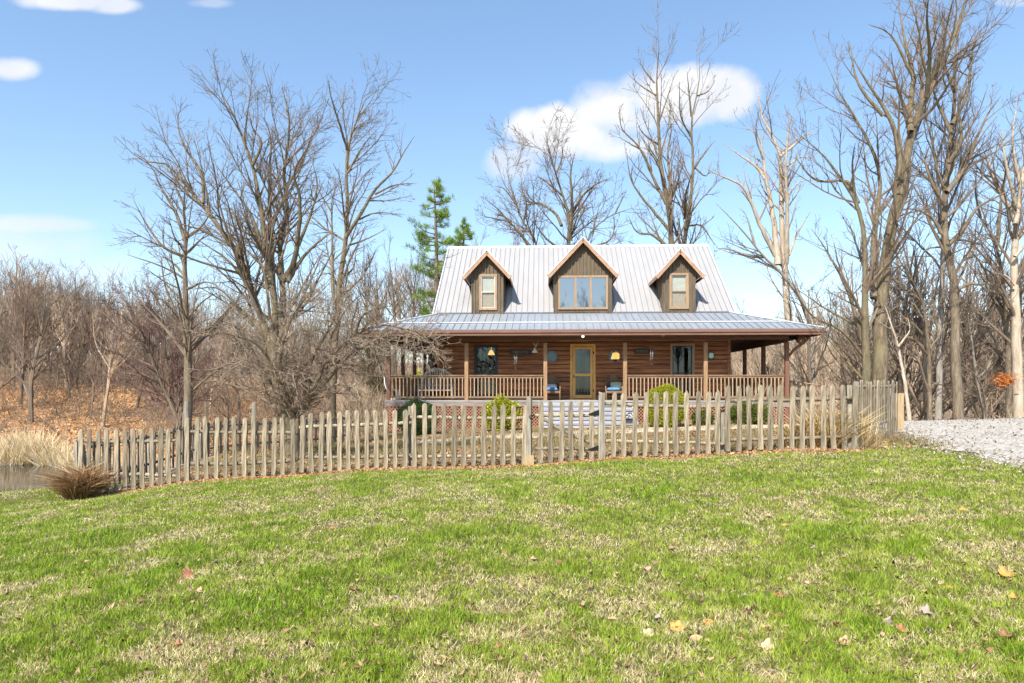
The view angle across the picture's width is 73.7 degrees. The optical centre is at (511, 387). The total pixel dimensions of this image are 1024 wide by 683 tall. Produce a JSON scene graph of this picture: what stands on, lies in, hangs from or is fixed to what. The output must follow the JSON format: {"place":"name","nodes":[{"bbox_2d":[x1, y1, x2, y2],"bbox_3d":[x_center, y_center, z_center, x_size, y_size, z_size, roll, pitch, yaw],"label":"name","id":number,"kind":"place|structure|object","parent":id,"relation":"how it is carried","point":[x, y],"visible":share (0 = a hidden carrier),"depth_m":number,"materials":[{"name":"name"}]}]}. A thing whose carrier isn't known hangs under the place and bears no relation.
{"place":"outdoors","nodes":[
{"label":"outdoors","id":0,"kind":"place"},
{"bbox_2d":[0,464,171,490],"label":"pond","id":1,"kind":"structure","parent":0,"point":[12,477],"depth_m":24.51,"materials":[{"name":"grey liquid"}]},
{"bbox_2d":[0,441,1023,682],"bbox_3d":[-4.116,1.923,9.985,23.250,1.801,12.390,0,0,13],"label":"lawn grass","id":2,"kind":"structure","parent":0,"point":[46,626],"depth_m":5.27,"materials":[{"name":"plant"}]},
{"bbox_2d":[0,345,1023,682],"bbox_3d":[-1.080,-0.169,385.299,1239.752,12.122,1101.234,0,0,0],"label":"ground","id":3,"kind":"structure","parent":0,"point":[574,541],"depth_m":6.19,"materials":[{"name":"plant"}]},
{"bbox_2d":[0,314,25,372],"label":"woodland tree","id":4,"kind":"object","parent":3,"relation":"on","point":[4,346],"visible":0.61,"depth_m":38.70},
{"bbox_2d":[0,272,37,388],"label":"woodland tree","id":5,"kind":"object","parent":3,"relation":"on","point":[2,310],"visible":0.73,"depth_m":38.95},
{"bbox_2d":[0,254,50,397],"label":"woodland tree","id":6,"kind":"object","parent":3,"relation":"on","point":[27,314],"visible":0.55,"depth_m":43.89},
{"bbox_2d":[0,430,51,465],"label":"reed clump","id":7,"kind":"object","parent":3,"relation":"on","point":[5,460],"visible":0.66,"depth_m":28.12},
{"bbox_2d":[0,252,53,379],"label":"woodland tree","id":8,"kind":"object","parent":3,"relation":"on","point":[22,286],"visible":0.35,"depth_m":55.02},
{"bbox_2d":[0,243,63,386],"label":"woodland tree","id":9,"kind":"object","parent":3,"relation":"on","point":[15,287],"visible":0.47,"depth_m":50.55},
{"bbox_2d":[0,424,72,464],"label":"reed clump","id":10,"kind":"object","parent":3,"relation":"on","point":[48,439],"visible":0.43,"depth_m":28.49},
{"bbox_2d":[1,265,82,404],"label":"woodland tree","id":11,"kind":"object","parent":3,"relation":"on","point":[24,323],"visible":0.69,"depth_m":41.84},
{"bbox_2d":[0,260,85,423],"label":"woodland tree","id":12,"kind":"object","parent":3,"relation":"on","point":[35,358],"visible":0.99,"depth_m":36.11,"materials":[{"name":"plant"}]},
{"bbox_2d":[0,262,89,383],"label":"woodland tree","id":13,"kind":"object","parent":3,"relation":"on","point":[33,347],"visible":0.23,"depth_m":51.01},
{"bbox_2d":[19,434,86,465],"bbox_3d":[-18.911,2.534,28.205,2.631,1.674,2.460,0,0,-21],"label":"reed clump","id":14,"kind":"object","parent":3,"relation":"on","point":[42,461],"visible":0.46,"depth_m":27.94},
{"bbox_2d":[10,258,102,385],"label":"woodland tree","id":15,"kind":"object","parent":3,"relation":"on","point":[76,299],"visible":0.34,"depth_m":52.22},
{"bbox_2d":[43,287,81,391],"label":"woodland tree","id":16,"kind":"object","parent":3,"relation":"on","point":[62,327],"visible":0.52,"depth_m":47.54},
{"bbox_2d":[43,318,85,390],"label":"woodland tree","id":17,"kind":"object","parent":3,"relation":"on","point":[79,335],"visible":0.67,"depth_m":48.20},
{"bbox_2d":[51,337,84,398],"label":"woodland tree","id":18,"kind":"object","parent":3,"relation":"on","point":[64,358],"visible":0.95,"depth_m":43.19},
{"bbox_2d":[43,447,101,468],"bbox_3d":[-17.228,2.802,27.305,2.862,1.448,2.461,0,0,0],"label":"reed clump","id":19,"kind":"object","parent":3,"relation":"on","point":[68,461],"visible":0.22,"depth_m":27.09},
{"bbox_2d":[0,351,147,388],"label":"underbrush","id":20,"kind":"object","parent":3,"relation":"on","point":[60,369],"visible":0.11,"depth_m":54.41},
{"bbox_2d":[24,457,127,499],"bbox_3d":[-8.418,1.776,13.312,1.962,0.856,1.886,0,0,0],"label":"dry grass clump","id":21,"kind":"object","parent":3,"relation":"on","point":[85,483],"visible":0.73,"depth_m":13.06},
{"bbox_2d":[56,280,114,387],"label":"woodland tree","id":22,"kind":"object","parent":3,"relation":"on","point":[85,337],"visible":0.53,"depth_m":50.05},
{"bbox_2d":[69,275,123,382],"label":"woodland tree","id":23,"kind":"object","parent":3,"relation":"on","point":[102,333],"visible":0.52,"depth_m":51.20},
{"bbox_2d":[82,343,115,418],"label":"woodland tree","id":24,"kind":"object","parent":3,"relation":"on","point":[93,370],"visible":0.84,"depth_m":37.43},
{"bbox_2d":[0,359,204,444],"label":"underbrush","id":25,"kind":"object","parent":3,"relation":"on","point":[42,384],"visible":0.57,"depth_m":38.03,"materials":[{"name":"plant"}]},
{"bbox_2d":[90,298,147,427],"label":"woodland tree","id":26,"kind":"object","parent":3,"relation":"on","point":[115,362],"visible":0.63,"depth_m":35.38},
{"bbox_2d":[74,428,180,492],"bbox_3d":[-7.713,1.492,13.661,2.342,1.380,0.184,0,0,8],"label":"picket fence","id":27,"kind":"object","parent":3,"relation":"on","point":[106,441],"visible":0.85,"depth_m":13.60,"materials":[{"name":"brown wood"}]},
{"bbox_2d":[92,282,163,390],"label":"woodland tree","id":28,"kind":"object","parent":3,"relation":"on","point":[107,335],"visible":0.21,"depth_m":45.37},
{"bbox_2d":[83,422,194,487],"bbox_3d":[-8.966,1.734,16.967,0.245,1.459,6.177,0,0,-5],"label":"picket fence","id":29,"kind":"object","parent":3,"relation":"on","point":[147,454],"visible":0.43,"depth_m":16.51,"materials":[{"name":"grey wood"}]},
{"bbox_2d":[119,280,190,407],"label":"woodland tree","id":30,"kind":"object","parent":3,"relation":"on","point":[139,396],"visible":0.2,"depth_m":41.83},
{"bbox_2d":[124,314,194,413],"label":"woodland tree","id":31,"kind":"object","parent":3,"relation":"on","point":[159,359],"visible":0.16,"depth_m":38.90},
{"bbox_2d":[85,270,236,437],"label":"bare tree","id":32,"kind":"object","parent":3,"relation":"on","point":[175,381],"visible":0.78,"depth_m":26.70,"materials":[{"name":"grey plant"}]},
{"bbox_2d":[0,368,372,452],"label":"leaf litter","id":33,"kind":"object","parent":3,"relation":"on","point":[78,410],"visible":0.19,"depth_m":39.60,"materials":[{"name":"plant"}]},
{"bbox_2d":[113,141,262,463],"bbox_3d":[-10.683,-2.613,22.855,4.658,11.298,4.105,0,0,-29],"label":"bare tree","id":34,"kind":"object","parent":3,"relation":"on","point":[189,348],"visible":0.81,"depth_m":22.91,"materials":[{"name":"grey plant"}]},
{"bbox_2d":[0,259,393,379],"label":"woods","id":35,"kind":"object","parent":3,"relation":"on","point":[308,319],"visible":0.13,"depth_m":70.76,"materials":[{"name":"brown plant"}]},
{"bbox_2d":[196,349,242,429],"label":"woodland tree","id":36,"kind":"object","parent":3,"relation":"on","point":[222,394],"visible":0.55,"depth_m":35.73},
{"bbox_2d":[105,46,347,453],"bbox_3d":[-7.816,-4.152,19.664,6.394,12.391,5.394,0,0,-21],"label":"bare tree","id":37,"kind":"object","parent":3,"relation":"on","point":[269,268],"visible":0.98,"depth_m":19.42,"materials":[{"name":"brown plant"}]},
{"bbox_2d":[201,304,260,402],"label":"woodland tree","id":38,"kind":"object","parent":3,"relation":"on","point":[241,350],"visible":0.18,"depth_m":46.35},
{"bbox_2d":[195,306,269,427],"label":"woodland tree","id":39,"kind":"object","parent":3,"relation":"on","point":[237,390],"visible":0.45,"depth_m":36.61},
{"bbox_2d":[184,401,297,481],"bbox_3d":[-5.368,1.201,13.494,2.372,1.864,0.236,0,0,5],"label":"picket fence","id":40,"kind":"object","parent":3,"relation":"on","point":[244,463],"visible":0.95,"depth_m":13.41,"materials":[{"name":"brown wood"}]},
{"bbox_2d":[128,376,393,460],"bbox_3d":[-14.249,1.156,36.009,18.713,4.141,19.144,0,0,0],"label":"underbrush","id":41,"kind":"object","parent":3,"relation":"on","point":[200,410],"visible":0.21,"depth_m":34.04,"materials":[{"name":"plant"}]},
{"bbox_2d":[138,358,398,424],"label":"underbrush","id":42,"kind":"object","parent":3,"relation":"on","point":[239,395],"visible":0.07,"depth_m":42.87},
{"bbox_2d":[199,416,345,458],"bbox_3d":[-7.670,1.701,22.940,0.233,1.391,6.286,0,0,29],"label":"picket fence","id":43,"kind":"object","parent":3,"relation":"on","point":[239,424],"visible":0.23,"depth_m":21.61,"materials":[{"name":"grey wood"}]},
{"bbox_2d":[289,305,348,413],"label":"woodland tree","id":44,"kind":"object","parent":3,"relation":"on","point":[306,354],"visible":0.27,"depth_m":41.54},
{"bbox_2d":[179,263,461,460],"bbox_3d":[-4.971,-0.501,17.277,7.326,5.212,4.880,0,0,0],"label":"ornamental tree","id":45,"kind":"object","parent":3,"relation":"on","point":[300,407],"visible":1,"depth_m":17.32,"materials":[{"name":"brown plant"}]},
{"bbox_2d":[292,51,414,443],"bbox_3d":[-6.914,-6.187,30.548,4.616,17.607,5.534,0,0,-36],"label":"bare tree","id":46,"kind":"object","parent":3,"relation":"on","point":[348,203],"visible":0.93,"depth_m":30.10,"materials":[{"name":"grey plant"}]},
{"bbox_2d":[314,227,393,345],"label":"woodland tree","id":47,"kind":"object","parent":3,"relation":"on","point":[368,277],"visible":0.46,"depth_m":68.54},
{"bbox_2d":[299,406,411,472],"bbox_3d":[-3.020,1.084,13.235,2.277,1.447,0.221,0,0,2],"label":"picket fence","id":48,"kind":"object","parent":3,"relation":"on","point":[357,457],"visible":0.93,"depth_m":13.20,"materials":[{"name":"brown wood"}]},
{"bbox_2d":[313,255,406,362],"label":"woodland tree","id":49,"kind":"object","parent":3,"relation":"on","point":[385,289],"visible":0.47,"depth_m":66.62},
{"bbox_2d":[310,371,413,438],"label":"young saplings","id":50,"kind":"object","parent":3,"relation":"on","point":[365,404],"visible":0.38,"depth_m":32.03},
{"bbox_2d":[344,349,385,434],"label":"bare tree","id":51,"kind":"object","parent":3,"relation":"on","point":[371,382],"visible":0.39,"depth_m":33.71,"materials":[{"name":"plant"}]},
{"bbox_2d":[353,233,431,373],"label":"woodland tree","id":52,"kind":"object","parent":3,"relation":"on","point":[394,302],"visible":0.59,"depth_m":67.98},
{"bbox_2d":[394,237,433,374],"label":"woodland tree","id":53,"kind":"object","parent":3,"relation":"on","point":[416,281],"visible":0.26,"depth_m":75.48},
{"bbox_2d":[397,399,437,435],"bbox_3d":[-3.491,1.099,25.001,1.625,1.458,1.250,0,0,0],"label":"dark shrub","id":54,"kind":"object","parent":3,"relation":"on","point":[418,403],"visible":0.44,"depth_m":24.78,"materials":[{"name":"green plant"}]},
{"bbox_2d":[405,176,455,395],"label":"pine tree","id":55,"kind":"object","parent":3,"relation":"on","point":[422,241],"visible":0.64,"depth_m":35.90,"materials":[{"name":"green plant"}]},
{"bbox_2d":[439,216,475,267],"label":"pine tree","id":56,"kind":"object","parent":3,"relation":"on","point":[459,237],"visible":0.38,"depth_m":43.82,"materials":[{"name":"green plant"}]},
{"bbox_2d":[410,403,526,467],"bbox_3d":[-0.832,0.917,13.023,2.262,1.250,0.126,0,0,6],"label":"picket fence","id":57,"kind":"object","parent":3,"relation":"on","point":[463,455],"visible":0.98,"depth_m":12.98,"materials":[{"name":"brown wood"}]},
{"bbox_2d":[95,434,899,496],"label":"leaf litter","id":58,"kind":"object","parent":3,"relation":"on","point":[680,456],"visible":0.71,"depth_m":12.82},
{"bbox_2d":[481,392,522,431],"bbox_3d":[-0.376,0.940,25.199,1.681,1.534,1.280,0,0,0],"label":"yellow shrub","id":59,"kind":"object","parent":3,"relation":"on","point":[499,402],"visible":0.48,"depth_m":25.02,"materials":[{"name":"green plant"}]},
{"bbox_2d":[475,115,566,245],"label":"bare tree","id":60,"kind":"object","parent":3,"relation":"on","point":[526,229],"visible":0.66,"depth_m":46.95,"materials":[{"name":"grey plant"}]},
{"bbox_2d":[110,422,943,492],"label":"leaf litter","id":61,"kind":"object","parent":3,"relation":"on","point":[628,453],"visible":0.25,"depth_m":16.68,"materials":[{"name":"plant"}]},
{"bbox_2d":[525,396,533,465],"bbox_3d":[0.327,0.959,12.880,0.170,1.578,0.144,0,0,0],"label":"gate post","id":62,"kind":"object","parent":3,"relation":"on","point":[529,457],"visible":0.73,"depth_m":12.85,"materials":[{"name":"brown wood"}]},
{"bbox_2d":[113,421,955,490],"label":"yard weeds","id":63,"kind":"object","parent":3,"relation":"on","point":[555,442],"visible":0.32,"depth_m":17.01,"materials":[{"name":"plant"}]},
{"bbox_2d":[496,102,621,245],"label":"bare tree","id":64,"kind":"object","parent":3,"relation":"on","point":[570,232],"visible":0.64,"depth_m":44.60,"materials":[{"name":"grey plant"}]},
{"bbox_2d":[358,237,825,432],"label":"log house","id":65,"kind":"structure","parent":3,"relation":"on","point":[555,302],"depth_m":28.92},
{"bbox_2d":[417,368,453,399],"bbox_3d":[-3.180,-0.150,28.615,1.534,1.345,0.576,0,0,3],"label":"porch bench","id":66,"kind":"object","parent":65,"relation":"on","point":[439,369],"visible":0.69,"depth_m":28.86,"materials":[{"name":"grey wood"}]},
{"bbox_2d":[474,345,497,395],"bbox_3d":[-1.112,-0.672,29.210,1.011,2.272,0.110,0,0,3],"label":"window","id":67,"kind":"structure","parent":65,"relation":"in","point":[475,346],"depth_m":29.17,"materials":[{"name":"wood"}]},
{"bbox_2d":[570,344,595,399],"bbox_3d":[3.013,-0.624,29.115,1.076,2.436,0.335,0,0,3],"label":"front door","id":68,"kind":"structure","parent":65,"relation":"in","point":[590,352],"depth_m":29.00,"materials":[{"name":"brown wood"}]},
{"bbox_2d":[670,343,694,398],"bbox_3d":[7.187,-0.675,28.833,1.025,2.359,0.110,0,0,3],"label":"door","id":69,"kind":"structure","parent":65,"relation":"in","point":[692,345],"depth_m":28.79,"materials":[{"name":"brown wood"}]},
{"bbox_2d":[598,392,604,459],"bbox_3d":[1.673,0.825,12.763,0.134,1.492,0.148,0,0,0],"label":"gate post","id":70,"kind":"object","parent":3,"relation":"on","point":[601,426],"visible":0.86,"depth_m":12.71,"materials":[{"name":"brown wood"}]},
{"bbox_2d":[529,401,598,463],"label":"garden gate","id":71,"kind":"structure","parent":70,"relation":"attached to","point":[571,448],"depth_m":12.79,"materials":[{"name":"brown wood"}]},
{"bbox_2d":[562,162,661,244],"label":"bare tree","id":72,"kind":"object","parent":3,"relation":"on","point":[594,227],"visible":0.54,"depth_m":43.60,"materials":[{"name":"grey plant"}]},
{"bbox_2d":[609,1,699,243],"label":"bare tree","id":73,"kind":"object","parent":3,"relation":"on","point":[667,197],"visible":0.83,"depth_m":41.79,"materials":[{"name":"grey plant"}]},
{"bbox_2d":[643,383,683,426],"bbox_3d":[5.486,0.672,24.397,1.628,1.661,1.385,0,0,0],"label":"globe shrub","id":74,"kind":"object","parent":3,"relation":"on","point":[662,389],"visible":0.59,"depth_m":24.12,"materials":[{"name":"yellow plant"}]},
{"bbox_2d":[605,390,724,456],"bbox_3d":[2.838,0.782,12.674,2.240,1.480,0.207,0,0,3],"label":"picket fence","id":75,"kind":"object","parent":3,"relation":"on","point":[719,443],"visible":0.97,"depth_m":12.63,"materials":[{"name":"brown wood"}]},
{"bbox_2d":[649,21,739,259],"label":"bare tree","id":76,"kind":"object","parent":3,"relation":"on","point":[688,221],"visible":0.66,"depth_m":42.82,"materials":[{"name":"grey plant"}]},
{"bbox_2d":[730,402,767,424],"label":"hedge shrub","id":77,"kind":"object","parent":3,"relation":"on","point":[733,412],"visible":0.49,"depth_m":25.06,"materials":[{"name":"green plant"}]},
{"bbox_2d":[704,69,816,422],"bbox_3d":[13.897,-5.778,37.990,6.185,23.090,4.373,0,0,17],"label":"sycamore","id":78,"kind":"object","parent":3,"relation":"on","point":[783,250],"visible":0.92,"depth_m":37.87,"materials":[{"name":"grey plant"}]},
{"bbox_2d":[731,300,807,383],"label":"woodland tree","id":79,"kind":"object","parent":3,"relation":"on","point":[752,371],"visible":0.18,"depth_m":39.16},
{"bbox_2d":[711,204,835,387],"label":"bare tree","id":80,"kind":"object","parent":3,"relation":"on","point":[793,287],"visible":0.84,"depth_m":35.89,"materials":[{"name":"grey plant"}]},
{"bbox_2d":[725,381,858,450],"bbox_3d":[5.106,0.647,12.474,2.404,1.512,0.235,0,0,5],"label":"picket fence","id":81,"kind":"object","parent":3,"relation":"on","point":[792,399],"visible":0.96,"depth_m":12.38,"materials":[{"name":"brown wood"}]},
{"bbox_2d":[773,420,838,446],"bbox_3d":[5.564,0.865,13.032,1.711,0.641,1.601,0,0,-44],"label":"dry grass clump","id":82,"kind":"object","parent":3,"relation":"on","point":[786,433],"visible":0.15,"depth_m":12.93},
{"bbox_2d":[753,266,909,416],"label":"woodland tree","id":83,"kind":"object","parent":3,"relation":"on","point":[808,365],"visible":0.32,"depth_m":34.67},
{"bbox_2d":[784,401,888,448],"bbox_3d":[6.047,0.663,12.841,2.045,1.031,1.876,0,0,0],"label":"dry grass clump","id":84,"kind":"object","parent":3,"relation":"on","point":[837,423],"visible":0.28,"depth_m":12.54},
{"bbox_2d":[799,308,892,417],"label":"woodland tree","id":85,"kind":"object","parent":3,"relation":"on","point":[841,372],"visible":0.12,"depth_m":36.83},
{"bbox_2d":[804,287,895,418],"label":"woodland tree","id":86,"kind":"object","parent":3,"relation":"on","point":[843,342],"visible":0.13,"depth_m":40.31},
{"bbox_2d":[846,380,897,448],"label":"picket fence","id":87,"kind":"object","parent":3,"relation":"on","point":[891,417],"visible":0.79,"depth_m":13.68,"materials":[{"name":"brown wood"}]},
{"bbox_2d":[858,420,892,449],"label":"dry grass clump","id":88,"kind":"object","parent":3,"relation":"on","point":[870,442],"visible":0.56,"depth_m":12.44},
{"bbox_2d":[732,326,1023,419],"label":"underbrush","id":89,"kind":"object","parent":3,"relation":"on","point":[871,371],"visible":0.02,"depth_m":64.32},
{"bbox_2d":[817,290,949,420],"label":"woodland tree","id":90,"kind":"object","parent":3,"relation":"on","point":[835,358],"visible":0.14,"depth_m":41.77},
{"bbox_2d":[864,287,911,420],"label":"bare tree","id":91,"kind":"object","parent":3,"relation":"on","point":[903,374],"visible":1,"depth_m":22.07,"materials":[{"name":"grey plant"}]},
{"bbox_2d":[765,0,1023,420],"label":"bare tree","id":92,"kind":"object","parent":3,"relation":"on","point":[877,278],"visible":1,"depth_m":24.93,"materials":[{"name":"grey plant"}]},
{"bbox_2d":[810,254,987,416],"bbox_3d":[19.791,-0.742,36.502,7.862,13.933,7.504,0,0,6],"label":"woodland tree","id":93,"kind":"object","parent":3,"relation":"on","point":[842,365],"visible":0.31,"depth_m":34.96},
{"bbox_2d":[895,393,903,429],"bbox_3d":[9.420,0.703,16.600,0.150,1.119,0.150,0,0,0],"label":"fence post","id":94,"kind":"object","parent":3,"relation":"on","point":[900,414],"visible":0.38,"depth_m":16.52,"materials":[{"name":"yellow wood"}]},
{"bbox_2d":[820,219,1009,419],"bbox_3d":[20.318,-1.406,34.848,5.793,14.755,9.249,0,0,-31],"label":"woodland tree","id":95,"kind":"object","parent":3,"relation":"on","point":[906,359],"visible":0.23,"depth_m":34.34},
{"bbox_2d":[860,237,976,419],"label":"woodland tree","id":96,"kind":"object","parent":3,"relation":"on","point":[924,359],"visible":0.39,"depth_m":33.03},
{"bbox_2d":[866,224,984,419],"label":"bare tree","id":97,"kind":"object","parent":3,"relation":"on","point":[929,385],"visible":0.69,"depth_m":26.70,"materials":[{"name":"grey plant"}]},
{"bbox_2d":[870,24,984,419],"bbox_3d":[17.407,-5.512,28.393,4.241,18.082,4.261,0,0,0],"label":"bare tree","id":98,"kind":"object","parent":3,"relation":"on","point":[939,394],"visible":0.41,"depth_m":28.01,"materials":[{"name":"grey plant"}]},
{"bbox_2d":[837,215,1023,420],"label":"woodland tree","id":99,"kind":"object","parent":3,"relation":"on","point":[923,411],"visible":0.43,"depth_m":30.86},
{"bbox_2d":[858,418,1023,467],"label":"gravel drive","id":100,"kind":"structure","parent":3,"relation":"on","point":[1015,447],"depth_m":14.77,"materials":[{"name":"gravel"}]},
{"bbox_2d":[878,427,1023,481],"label":"loose gravel","id":101,"kind":"structure","parent":100,"relation":"on","point":[942,439],"depth_m":11.82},
{"bbox_2d":[883,417,1023,459],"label":"drive litter","id":102,"kind":"object","parent":100,"relation":"on","point":[1012,432],"visible":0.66,"depth_m":16.00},
{"bbox_2d":[909,306,1011,418],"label":"bare tree","id":103,"kind":"object","parent":3,"relation":"on","point":[978,393],"visible":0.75,"depth_m":28.69,"materials":[{"name":"grey plant"}]},
{"bbox_2d":[900,219,1023,419],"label":"woodland tree","id":104,"kind":"object","parent":3,"relation":"on","point":[966,338],"visible":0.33,"depth_m":34.61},
{"bbox_2d":[901,0,1023,419],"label":"bare tree","id":105,"kind":"object","parent":3,"relation":"on","point":[955,352],"visible":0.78,"depth_m":26.11,"materials":[{"name":"grey plant"}]},
{"bbox_2d":[932,156,1023,417],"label":"bare tree","id":106,"kind":"object","parent":3,"relation":"on","point":[1002,308],"visible":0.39,"depth_m":29.95,"materials":[{"name":"grey plant"}]},
{"bbox_2d":[934,217,1023,390],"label":"woodland tree","id":107,"kind":"object","parent":3,"relation":"on","point":[1022,328],"visible":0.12,"depth_m":36.69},
{"bbox_2d":[937,216,1023,417],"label":"woodland tree","id":108,"kind":"object","parent":3,"relation":"on","point":[992,341],"visible":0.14,"depth_m":43.08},
{"bbox_2d":[947,87,1023,417],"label":"bare tree","id":109,"kind":"object","parent":3,"relation":"on","point":[1014,213],"visible":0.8,"depth_m":27.69,"materials":[{"name":"grey plant"}]},
{"bbox_2d":[988,370,1023,390],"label":"leafy branch","id":110,"kind":"object","parent":109,"relation":"attached to","point":[1006,380],"visible":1,"depth_m":26.95,"materials":[{"name":"orange plant"}]},
{"bbox_2d":[966,345,1004,418],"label":"woodland tree","id":111,"kind":"object","parent":3,"relation":"on","point":[977,406],"visible":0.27,"depth_m":38.71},
{"bbox_2d":[0,0,1023,363],"label":"sky","id":112,"kind":"structure","parent":0,"point":[74,73],"materials":[{"name":"blue"}]},
{"bbox_2d":[408,424,799,443],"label":"path","id":113,"kind":"structure","parent":0,"point":[660,430],"depth_m":23.20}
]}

